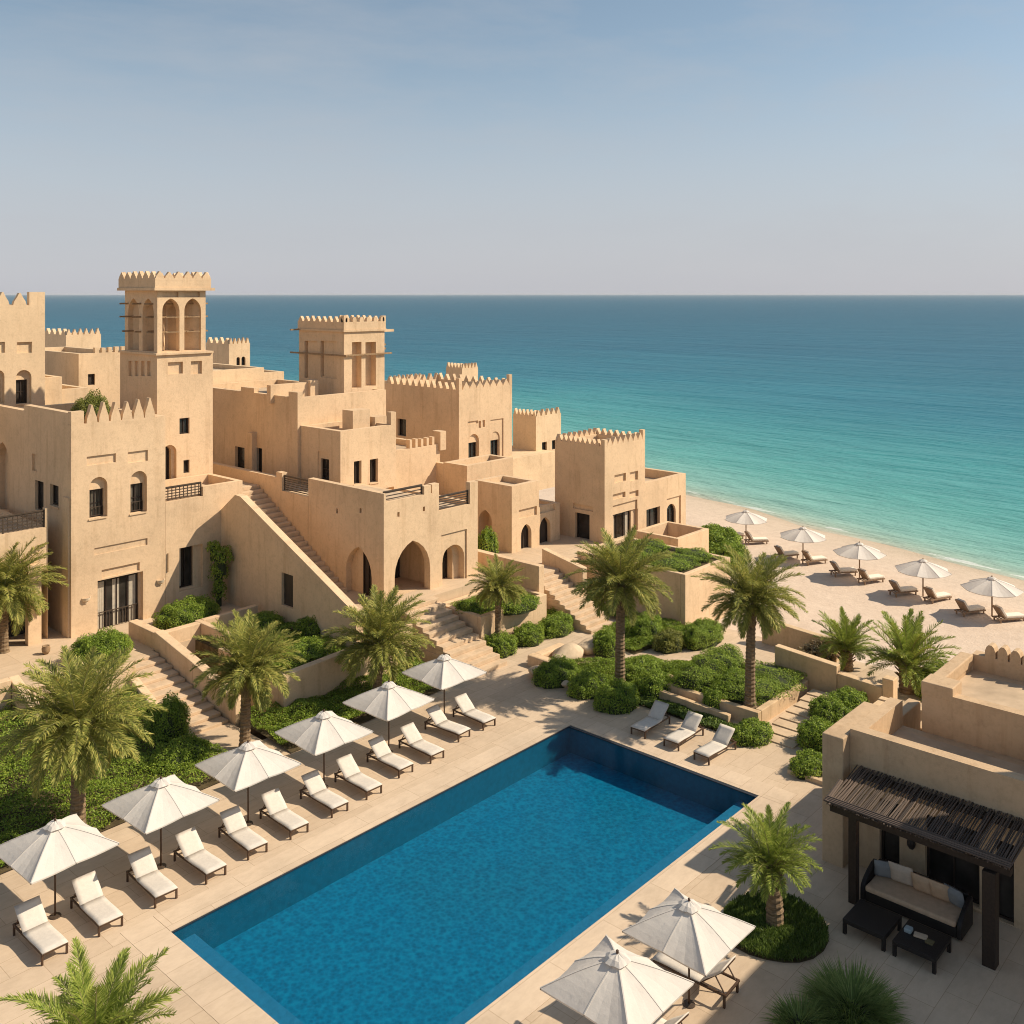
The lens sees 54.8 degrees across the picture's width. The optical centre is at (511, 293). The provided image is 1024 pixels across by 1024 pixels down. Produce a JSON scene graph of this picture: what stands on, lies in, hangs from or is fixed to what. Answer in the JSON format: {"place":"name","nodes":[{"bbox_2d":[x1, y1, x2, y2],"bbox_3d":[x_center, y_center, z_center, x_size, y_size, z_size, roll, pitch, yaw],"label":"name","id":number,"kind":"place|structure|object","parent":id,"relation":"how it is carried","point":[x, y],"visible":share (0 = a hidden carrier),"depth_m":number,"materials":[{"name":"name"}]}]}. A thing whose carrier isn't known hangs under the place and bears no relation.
{"place":"outdoors","nodes":[
{"label":"outdoors","id":0,"kind":"place"},
{"bbox_2d":[0,703,218,873],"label":"garden soil","id":1,"kind":"structure","parent":0,"point":[200,785],"depth_m":35.28,"materials":[{"name":"brown soil"}]},
{"bbox_2d":[0,645,167,823],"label":"date palm","id":2,"kind":"object","parent":1,"relation":"on","point":[79,714],"visible":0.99,"depth_m":32.24,"materials":[{"name":"green plant"}]},
{"bbox_2d":[0,687,227,866],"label":"ground cover","id":3,"kind":"object","parent":1,"relation":"on","point":[107,783],"visible":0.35,"depth_m":35.44,"materials":[{"name":"green plant"}]},
{"bbox_2d":[143,690,191,744],"bbox_3d":[-13.783,16.915,39.608,1.721,1.811,1.876,0,0,42],"label":"shrub","id":4,"kind":"object","parent":1,"relation":"on","point":[172,720],"visible":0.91,"depth_m":39.15,"materials":[{"name":"green plant"}]},
{"bbox_2d":[146,733,213,773],"bbox_3d":[-12.713,17.448,37.581,1.551,1.045,2.653,0,0,42],"label":"shrub","id":5,"kind":"object","parent":1,"relation":"on","point":[179,751],"visible":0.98,"depth_m":37.34,"materials":[{"name":"green plant"}]},
{"bbox_2d":[190,609,305,746],"bbox_3d":[-10.473,15.226,39.045,4.840,5.449,4.777,0,0,42],"label":"date palm","id":6,"kind":"object","parent":1,"relation":"on","point":[247,669],"visible":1,"depth_m":38.59,"materials":[{"name":"green plant"}]},
{"bbox_2d":[0,600,240,685],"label":"terrace","id":7,"kind":"structure","parent":0,"point":[17,656],"depth_m":45.81,"materials":[{"name":"stone"}]},
{"bbox_2d":[0,292,44,406],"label":"tower house","id":8,"kind":"structure","parent":7,"relation":"on","point":[22,353],"depth_m":57.89,"materials":[{"name":"beige paint"}]},
{"bbox_2d":[0,507,47,645],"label":"villa wing","id":9,"kind":"structure","parent":7,"relation":"on","point":[14,528],"depth_m":46.67,"materials":[{"name":"beige paint"}]},
{"bbox_2d":[0,536,68,653],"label":"date palm","id":10,"kind":"object","parent":7,"relation":"on","point":[12,582],"visible":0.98,"depth_m":45.15,"materials":[{"name":"green plant"}]},
{"bbox_2d":[45,346,124,407],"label":"building","id":11,"kind":"structure","parent":7,"relation":"on","point":[73,374],"depth_m":67.48,"materials":[{"name":"beige paint"}]},
{"bbox_2d":[69,625,134,668],"bbox_3d":[-18.525,15.847,44.375,2.789,1.547,2.457,0,0,-16],"label":"shrub","id":12,"kind":"object","parent":7,"relation":"on","point":[106,642],"visible":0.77,"depth_m":43.99,"materials":[{"name":"green plant"}]},
{"bbox_2d":[0,397,242,637],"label":"villa","id":13,"kind":"object","parent":7,"relation":"on","point":[132,531],"visible":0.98,"depth_m":49.62,"materials":[{"name":"beige paint"}]},
{"bbox_2d":[98,572,137,629],"bbox_3d":[-19.736,15.345,49.294,0.176,2.472,2.180,0,0,42],"label":"glass door","id":14,"kind":"structure","parent":13,"relation":"in","point":[117,596],"depth_m":49.37,"materials":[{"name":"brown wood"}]},
{"bbox_2d":[129,619,200,648],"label":"garden wall","id":15,"kind":"structure","parent":7,"relation":"on","point":[141,631],"depth_m":46.88,"materials":[{"name":"beige paint"}]},
{"bbox_2d":[117,271,214,479],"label":"wind tower","id":16,"kind":"structure","parent":7,"relation":"on","point":[166,361],"depth_m":55.59,"materials":[{"name":"beige paint"}]},
{"bbox_2d":[124,651,227,734],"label":"garden steps","id":17,"kind":"structure","parent":7,"relation":"on","point":[164,680],"depth_m":42.91,"materials":[{"name":"stone"}]},
{"bbox_2d":[151,594,220,629],"bbox_3d":[-16.232,15.896,49.463,2.493,1.448,3.338,0,0,17],"label":"shrub","id":18,"kind":"object","parent":7,"relation":"on","point":[189,609],"visible":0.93,"depth_m":48.78,"materials":[{"name":"green plant"}]},
{"bbox_2d":[154,630,240,726],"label":"garden wall","id":19,"kind":"structure","parent":7,"relation":"on","point":[173,652],"depth_m":43.86,"materials":[{"name":"beige paint"}]},
{"bbox_2d":[205,540,233,606],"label":"climbing plant","id":20,"kind":"object","parent":7,"relation":"on","point":[219,559],"visible":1,"depth_m":52.02,"materials":[{"name":"green plant"}]},
{"bbox_2d":[192,723,290,756],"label":"path","id":21,"kind":"structure","parent":0,"point":[226,736],"depth_m":40.02,"materials":[{"name":"stone"}]},
{"bbox_2d":[250,665,413,739],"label":"ground","id":22,"kind":"structure","parent":0,"point":[255,733],"depth_m":41.23,"materials":[{"name":"soil"}]},
{"bbox_2d":[218,648,383,712],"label":"garden wall","id":23,"kind":"structure","parent":22,"relation":"on","point":[319,677],"depth_m":43.23,"materials":[{"name":"beige paint"}]},
{"bbox_2d":[442,584,546,639],"bbox_3d":[-1.005,17.185,52.359,3.150,2.030,5.100,0,0,42],"label":"planter","id":24,"kind":"object","parent":22,"relation":"on","point":[481,625],"visible":0.38,"depth_m":50.87,"materials":[{"name":"beige paint"}]},
{"bbox_2d":[239,667,439,752],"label":"garden soil","id":25,"kind":"structure","parent":0,"point":[358,720],"depth_m":41.68,"materials":[{"name":"brown soil"}]},
{"bbox_2d":[239,657,433,744],"bbox_3d":[-6.785,17.596,43.457,3.850,0.716,9.704,0,0,42],"label":"ground cover","id":26,"kind":"object","parent":25,"relation":"on","point":[326,703],"visible":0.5,"depth_m":42.04,"materials":[{"name":"green plant"}]},
{"bbox_2d":[320,584,434,688],"bbox_3d":[-5.855,15.373,43.512,4.862,5.056,5.388,0,0,42],"label":"date palm","id":27,"kind":"object","parent":25,"relation":"on","point":[380,629],"visible":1,"depth_m":42.90,"materials":[{"name":"green plant"}]},
{"bbox_2d":[344,567,485,631],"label":"terrace","id":28,"kind":"structure","parent":0,"point":[448,589],"depth_m":52.29,"materials":[{"name":"stone"}]},
{"bbox_2d":[213,363,283,383],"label":"flat house","id":29,"kind":"structure","parent":28,"relation":"on","point":[225,373],"depth_m":69.92,"materials":[{"name":"beige paint"}]},
{"bbox_2d":[221,481,362,647],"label":"villa stairs","id":30,"kind":"structure","parent":28,"relation":"on","point":[277,564],"depth_m":50.50,"materials":[{"name":"beige paint"}]},
{"bbox_2d":[213,379,385,482],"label":"long house","id":31,"kind":"structure","parent":28,"relation":"on","point":[257,425],"depth_m":61.15,"materials":[{"name":"beige paint"}]},
{"bbox_2d":[290,315,393,394],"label":"wind tower","id":32,"kind":"structure","parent":31,"relation":"on","point":[343,353],"depth_m":63.50,"materials":[{"name":"beige paint"}]},
{"bbox_2d":[213,462,477,602],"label":"arcade house","id":33,"kind":"structure","parent":28,"relation":"on","point":[363,538],"depth_m":52.81,"materials":[{"name":"beige paint"}]},
{"bbox_2d":[301,408,395,487],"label":"cube house","id":34,"kind":"structure","parent":33,"relation":"on","point":[355,446],"depth_m":57.77,"materials":[{"name":"beige paint"}]},
{"bbox_2d":[214,753,721,1023],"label":"pool floor","id":35,"kind":"structure","parent":0,"point":[447,921],"depth_m":31.11,"materials":[{"name":"tile"}]},
{"bbox_2d":[173,728,754,948],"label":"pool wall","id":36,"kind":"structure","parent":35,"relation":"on","point":[218,927],"depth_m":35.52,"materials":[{"name":"tile"}]},
{"bbox_2d":[120,711,796,1023],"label":"pool coping","id":37,"kind":"object","parent":36,"relation":"on","point":[215,995],"visible":0.89,"depth_m":29.93,"materials":[{"name":"stone"}]},
{"bbox_2d":[172,725,757,932],"bbox_3d":[-0.395,18.035,31.645,8.644,0.040,17.994,0,0,42],"label":"pool edge","id":38,"kind":"object","parent":36,"relation":"on","point":[640,753],"visible":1,"depth_m":36.11,"materials":[{"name":"beige stone"}]},
{"bbox_2d":[182,800,748,1023],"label":"pool ledge","id":39,"kind":"object","parent":35,"relation":"on","point":[269,1005],"visible":0.31,"depth_m":27.40,"materials":[{"name":"tile"}]},
{"bbox_2d":[0,609,1023,1023],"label":"pool deck","id":40,"kind":"structure","parent":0,"point":[962,985],"depth_m":30.09,"materials":[{"name":"stone"}]},
{"bbox_2d":[12,896,67,965],"bbox_3d":[-13.067,17.574,27.326,1.960,0.848,0.712,0,0,42],"label":"sun lounger","id":41,"kind":"object","parent":40,"relation":"on","point":[41,934],"visible":1,"depth_m":27.41,"materials":[{"name":"white fabric"}]},
{"bbox_2d":[0,814,118,919],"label":"parasol","id":42,"kind":"object","parent":40,"relation":"on","point":[55,846],"visible":1,"depth_m":28.11,"materials":[{"name":"white fabric"}]},
{"bbox_2d":[0,937,181,1023],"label":"date palm","id":43,"kind":"object","parent":40,"relation":"on","point":[100,1006],"visible":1,"depth_m":21.53,"materials":[{"name":"green plant"}]},
{"bbox_2d":[70,871,122,936],"bbox_3d":[-12.014,17.574,28.523,1.960,0.848,0.712,0,0,44],"label":"sun lounger","id":44,"kind":"object","parent":40,"relation":"on","point":[97,907],"visible":1,"depth_m":28.63,"materials":[{"name":"white fabric"}]},
{"bbox_2d":[126,846,177,908],"bbox_3d":[-10.892,17.574,29.821,1.960,0.848,0.712,0,0,45],"label":"sun lounger","id":45,"kind":"object","parent":40,"relation":"on","point":[152,880],"visible":1,"depth_m":29.92,"materials":[{"name":"white fabric"}]},
{"bbox_2d":[102,774,218,869],"bbox_3d":[-11.037,16.575,31.025,2.565,2.850,2.565,0,0,39],"label":"parasol","id":46,"kind":"object","parent":40,"relation":"on","point":[160,803],"visible":0.98,"depth_m":30.58,"materials":[{"name":"white fabric"}]},
{"bbox_2d":[173,826,226,884],"bbox_3d":[-9.802,17.574,30.966,1.960,0.848,0.712,0,0,42],"label":"sun lounger","id":47,"kind":"object","parent":40,"relation":"on","point":[200,858],"visible":1,"depth_m":31.05,"materials":[{"name":"white fabric"}]},
{"bbox_2d":[218,805,267,859],"bbox_3d":[-8.812,17.574,32.276,0.712,0.848,1.960,0,0,-45],"label":"sun lounger","id":48,"kind":"object","parent":40,"relation":"on","point":[242,834],"visible":1,"depth_m":32.37,"materials":[{"name":"white fabric"}]},
{"bbox_2d":[195,740,300,825],"bbox_3d":[-8.968,16.575,33.535,2.565,2.850,2.565,0,0,43],"label":"parasol","id":49,"kind":"object","parent":40,"relation":"on","point":[247,764],"visible":0.98,"depth_m":33.08,"materials":[{"name":"white fabric"}]},
{"bbox_2d":[259,788,308,839],"bbox_3d":[-7.737,17.574,33.444,1.960,0.848,0.712,0,0,45],"label":"sun lounger","id":50,"kind":"object","parent":40,"relation":"on","point":[283,815],"visible":1,"depth_m":33.54,"materials":[{"name":"white fabric"}]},
{"bbox_2d":[274,709,372,787],"bbox_3d":[-6.861,16.575,36.012,2.565,2.850,2.565,0,0,44],"label":"parasol","id":51,"kind":"object","parent":40,"relation":"on","point":[322,732],"visible":0.98,"depth_m":35.54,"materials":[{"name":"white fabric"}]},
{"bbox_2d":[299,769,348,817],"bbox_3d":[-6.638,17.574,34.794,1.960,0.848,0.712,0,0,44],"label":"sun lounger","id":52,"kind":"object","parent":40,"relation":"on","point":[318,790],"visible":1,"depth_m":34.89,"materials":[{"name":"white fabric"}]},
{"bbox_2d":[342,680,434,752],"bbox_3d":[-4.840,16.575,38.768,2.565,2.850,2.565,0,0,40],"label":"parasol","id":53,"kind":"object","parent":40,"relation":"on","point":[388,700],"visible":0.95,"depth_m":38.28,"materials":[{"name":"white fabric"}]},
{"bbox_2d":[402,653,486,718],"bbox_3d":[-2.862,16.575,41.699,2.565,2.850,2.565,0,0,45],"label":"parasol","id":54,"kind":"object","parent":40,"relation":"on","point":[443,671],"visible":0.94,"depth_m":41.21,"materials":[{"name":"white fabric"}]},
{"bbox_2d":[397,596,506,679],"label":"garden steps","id":55,"kind":"structure","parent":40,"relation":"on","point":[449,633],"depth_m":48.40,"materials":[{"name":"stone"}]},
{"bbox_2d":[464,553,529,635],"bbox_3d":[-0.703,15.607,49.936,3.509,4.685,3.465,0,0,42],"label":"date palm","id":56,"kind":"object","parent":40,"relation":"on","point":[496,590],"visible":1,"depth_m":49.48,"materials":[{"name":"green plant"}]},
{"bbox_2d":[531,654,577,689],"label":"shrub","id":57,"kind":"object","parent":40,"relation":"on","point":[553,672],"visible":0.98,"depth_m":45.27,"materials":[{"name":"green plant"}]},
{"bbox_2d":[544,568,614,633],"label":"garden steps","id":58,"kind":"structure","parent":40,"relation":"on","point":[558,591],"depth_m":54.00,"materials":[{"name":"stone"}]},
{"bbox_2d":[592,677,640,714],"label":"shrub","id":59,"kind":"object","parent":40,"relation":"on","point":[617,696],"visible":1,"depth_m":42.56,"materials":[{"name":"green plant"}]},
{"bbox_2d":[540,935,693,1023],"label":"parasol","id":60,"kind":"object","parent":40,"relation":"on","point":[606,980],"visible":1,"depth_m":22.43,"materials":[{"name":"white fabric"}]},
{"bbox_2d":[622,888,755,1008],"bbox_3d":[4.486,16.646,25.004,2.436,2.708,2.436,0,0,42],"label":"parasol","id":61,"kind":"object","parent":40,"relation":"on","point":[689,933],"visible":1,"depth_m":24.60,"materials":[{"name":"white fabric"}]},
{"bbox_2d":[652,952,739,1008],"bbox_3d":[4.796,17.532,25.802,2.156,0.932,0.783,0,0,39],"label":"sun lounger","id":62,"kind":"object","parent":40,"relation":"on","point":[665,961],"visible":0.69,"depth_m":25.48,"materials":[{"name":"white fabric"}]},
{"bbox_2d":[674,681,763,707],"bbox_3d":[10.000,17.850,44.289,4.200,0.700,4.100,0,0,42],"label":"garden bed","id":63,"kind":"object","parent":40,"relation":"on","point":[737,702],"visible":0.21,"depth_m":42.18,"materials":[{"name":"soil"}]},
{"bbox_2d":[690,543,807,708],"bbox_3d":[10.222,14.115,41.814,4.846,6.771,4.897,0,0,42],"label":"date palm","id":64,"kind":"object","parent":63,"relation":"on","point":[752,599],"visible":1,"depth_m":41.57,"materials":[{"name":"green plant"}]},
{"bbox_2d":[667,664,808,721],"bbox_3d":[10.111,17.790,44.188,4.500,0.820,4.700,0,0,42],"label":"planter","id":65,"kind":"object","parent":40,"relation":"on","point":[770,709],"visible":0.48,"depth_m":42.20,"materials":[{"name":"paint"}]},
{"bbox_2d":[669,643,745,691],"bbox_3d":[9.020,16.979,45.179,2.395,1.282,5.149,0,0,42],"label":"hedge","id":66,"kind":"object","parent":65,"relation":"in","point":[701,671],"visible":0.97,"depth_m":44.46,"materials":[{"name":"green plant"}]},
{"bbox_2d":[706,659,807,705],"bbox_3d":[10.896,17.192,43.998,3.898,0.857,5.598,0,0,42],"label":"hedge","id":67,"kind":"object","parent":65,"relation":"in","point":[772,680],"visible":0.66,"depth_m":43.33,"materials":[{"name":"green plant"}]},
{"bbox_2d":[731,716,773,748],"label":"shrub","id":68,"kind":"object","parent":40,"relation":"on","point":[754,732],"visible":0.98,"depth_m":39.50,"materials":[{"name":"green plant"}]},
{"bbox_2d":[760,989,835,1023],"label":"grass clump","id":69,"kind":"object","parent":40,"relation":"on","point":[788,1014],"visible":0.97,"depth_m":24.33,"materials":[{"name":"green plant"}]},
{"bbox_2d":[769,689,828,748],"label":"garden steps","id":70,"kind":"structure","parent":40,"relation":"on","point":[786,723],"depth_m":41.17,"materials":[{"name":"stone"}]},
{"bbox_2d":[762,619,839,661],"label":"garden wall","id":71,"kind":"structure","parent":40,"relation":"on","point":[792,636],"depth_m":49.77,"materials":[{"name":"paint"}]},
{"bbox_2d":[775,644,896,703],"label":"garden wall","id":72,"kind":"structure","parent":40,"relation":"on","point":[825,675],"depth_m":43.91,"materials":[{"name":"paint"}]},
{"bbox_2d":[811,606,880,671],"bbox_3d":[15.947,16.601,47.379,3.125,3.003,3.209,0,0,10],"label":"date palm","id":73,"kind":"object","parent":40,"relation":"on","point":[846,637],"visible":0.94,"depth_m":47.00,"materials":[{"name":"green plant"}]},
{"bbox_2d":[792,951,914,1023],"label":"grass clump","id":74,"kind":"object","parent":40,"relation":"on","point":[853,996],"visible":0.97,"depth_m":24.68,"materials":[{"name":"green plant"}]},
{"bbox_2d":[843,899,901,951],"bbox_3d":[10.166,17.790,27.854,1.200,0.420,1.250,0,0,42],"label":"coffee table","id":75,"kind":"object","parent":40,"relation":"on","point":[874,920],"visible":0.99,"depth_m":27.74,"materials":[{"name":"black wicker"}]},
{"bbox_2d":[852,608,961,694],"bbox_3d":[17.800,16.221,44.518,4.091,3.758,3.985,0,0,-32],"label":"date palm","id":76,"kind":"object","parent":40,"relation":"on","point":[907,657],"visible":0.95,"depth_m":44.37,"materials":[{"name":"green plant"}]},
{"bbox_2d":[860,858,972,940],"bbox_3d":[11.753,17.540,28.713,2.880,0.800,1.154,0,0,42],"label":"outdoor sofa","id":77,"kind":"object","parent":40,"relation":"on","point":[928,910],"visible":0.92,"depth_m":28.36,"materials":[{"name":"beige fabric"}]},
{"bbox_2d":[892,919,950,974],"bbox_3d":[11.186,17.790,26.931,1.150,0.420,1.250,0,0,42],"label":"coffee table","id":78,"kind":"object","parent":40,"relation":"on","point":[902,939],"visible":0.97,"depth_m":26.80,"materials":[{"name":"black wood"}]},
{"bbox_2d":[822,642,1023,930],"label":"patio house","id":79,"kind":"structure","parent":40,"relation":"on","point":[963,739],"depth_m":31.06,"materials":[{"name":"paint"}]},
{"bbox_2d":[927,815,981,911],"bbox_3d":[13.083,16.790,29.289,1.670,2.260,0.299,0,0,42],"label":"glass door","id":80,"kind":"structure","parent":79,"relation":"in","point":[953,871],"depth_m":29.34,"materials":[{"name":"black glass"}]},
{"bbox_2d":[824,765,1023,969],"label":"pergola","id":81,"kind":"object","parent":40,"relation":"on","point":[993,865],"visible":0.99,"depth_m":28.11,"materials":[{"name":"brown wood"}]},
{"bbox_2d":[0,0,1023,294],"label":"sky","id":82,"kind":"structure","parent":0,"point":[261,147],"materials":[{"name":"blue"}]},
{"bbox_2d":[5,295,1023,580],"bbox_3d":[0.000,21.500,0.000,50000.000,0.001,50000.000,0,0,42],"label":"sea","id":83,"kind":"structure","parent":0,"point":[897,421],"depth_m":251.13,"materials":[{"name":"liquid"}]},
{"bbox_2d":[498,535,627,570],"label":"terrace","id":84,"kind":"structure","parent":0,"point":[563,545],"depth_m":60.66,"materials":[{"name":"stone"}]},
{"bbox_2d":[387,430,445,490],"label":"stepped house","id":85,"kind":"structure","parent":84,"relation":"on","point":[417,459],"depth_m":64.89,"materials":[{"name":"beige paint"}]},
{"bbox_2d":[385,373,512,461],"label":"crenellated house","id":86,"kind":"structure","parent":84,"relation":"on","point":[472,417],"depth_m":74.40,"materials":[{"name":"beige paint"}]},
{"bbox_2d":[436,454,512,499],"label":"arched terrace","id":87,"kind":"structure","parent":84,"relation":"on","point":[453,476],"depth_m":65.35,"materials":[{"name":"beige paint"}]},
{"bbox_2d":[478,549,543,592],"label":"garden wall","id":88,"kind":"structure","parent":84,"relation":"on","point":[533,572],"depth_m":54.38,"materials":[{"name":"beige paint"}]},
{"bbox_2d":[475,475,559,552],"bbox_3d":[-1.817,13.911,65.136,9.900,4.513,5.560,0,0,42],"label":"gatehouse","id":89,"kind":"object","parent":84,"relation":"on","point":[517,514],"visible":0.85,"depth_m":61.03,"materials":[{"name":"beige paint"}]},
{"bbox_2d":[576,662,670,676],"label":"garden soil","id":90,"kind":"structure","parent":0,"point":[603,667],"depth_m":47.28,"materials":[{"name":"brown soil"}]},
{"bbox_2d":[549,654,689,686],"bbox_3d":[5.066,17.656,47.185,6.026,0.599,5.236,0,0,42],"label":"ground cover","id":91,"kind":"object","parent":90,"relation":"on","point":[666,664],"visible":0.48,"depth_m":46.75,"materials":[{"name":"green plant"}]},
{"bbox_2d":[562,524,676,680],"bbox_3d":[5.013,14.302,44.929,5.566,7.297,5.343,0,0,42],"label":"date palm","id":92,"kind":"object","parent":90,"relation":"on","point":[619,583],"visible":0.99,"depth_m":44.38,"materials":[{"name":"green plant"}]},
{"bbox_2d":[577,536,729,625],"bbox_3d":[8.181,16.750,57.331,7.400,3.300,4.800,0,0,42],"label":"planter","id":93,"kind":"object","parent":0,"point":[690,595],"visible":0.3,"depth_m":54.00,"materials":[{"name":"beige paint"}]},
{"bbox_2d":[646,547,713,571],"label":"hedge","id":94,"kind":"object","parent":93,"relation":"on","point":[683,560],"visible":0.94,"depth_m":55.62,"materials":[{"name":"green plant"}]},
{"bbox_2d":[638,630,767,660],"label":"path","id":95,"kind":"structure","parent":0,"point":[731,637],"depth_m":50.09,"materials":[{"name":"stone"}]},
{"bbox_2d":[679,617,725,650],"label":"shrub","id":96,"kind":"object","parent":95,"relation":"on","point":[701,634],"visible":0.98,"depth_m":50.23,"materials":[{"name":"green plant"}]},
{"bbox_2d":[723,890,828,962],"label":"grass","id":97,"kind":"structure","parent":0,"point":[805,923],"depth_m":27.66,"materials":[{"name":"green plant"}]},
{"bbox_2d":[709,801,823,926],"bbox_3d":[7.327,16.287,27.949,2.870,3.389,3.074,0,0,-29],"label":"date palm","id":98,"kind":"object","parent":97,"relation":"on","point":[771,853],"visible":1,"depth_m":27.80,"materials":[{"name":"green plant"}]},
{"bbox_2d":[539,487,1023,671],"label":"beach","id":99,"kind":"structure","parent":0,"point":[819,587],"depth_m":69.65,"materials":[{"name":"beige sand"}]},
{"bbox_2d":[635,521,708,552],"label":"garden wall","id":100,"kind":"structure","parent":99,"relation":"on","point":[678,534],"depth_m":62.32,"materials":[{"name":"beige paint"}]},
{"bbox_2d":[960,575,1023,615],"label":"beach parasol","id":101,"kind":"object","parent":99,"relation":"on","point":[991,586],"visible":0.99,"depth_m":63.32,"materials":[{"name":"white fabric"}]},
{"label":"sandy ground","id":102,"kind":"structure","parent":0,"visible":0},
{"bbox_2d":[45,328,100,348],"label":"crenellated house","id":103,"kind":"structure","parent":102,"relation":"on","point":[67,338],"depth_m":93.36,"materials":[{"name":"beige paint"}]},
{"bbox_2d":[206,337,249,365],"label":"crenellated house","id":104,"kind":"structure","parent":102,"relation":"on","point":[230,352],"depth_m":92.98,"materials":[{"name":"beige paint"}]},
{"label":"terrace","id":105,"kind":"structure","parent":0,"visible":0},
{"bbox_2d":[512,407,560,489],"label":"crenellated house","id":106,"kind":"structure","parent":105,"relation":"on","point":[535,432],"depth_m":82.33,"materials":[{"name":"beige paint"}]},
{"bbox_2d":[555,428,685,542],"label":"beach house","id":107,"kind":"structure","parent":105,"relation":"on","point":[610,483],"depth_m":63.93,"materials":[{"name":"beige paint"}]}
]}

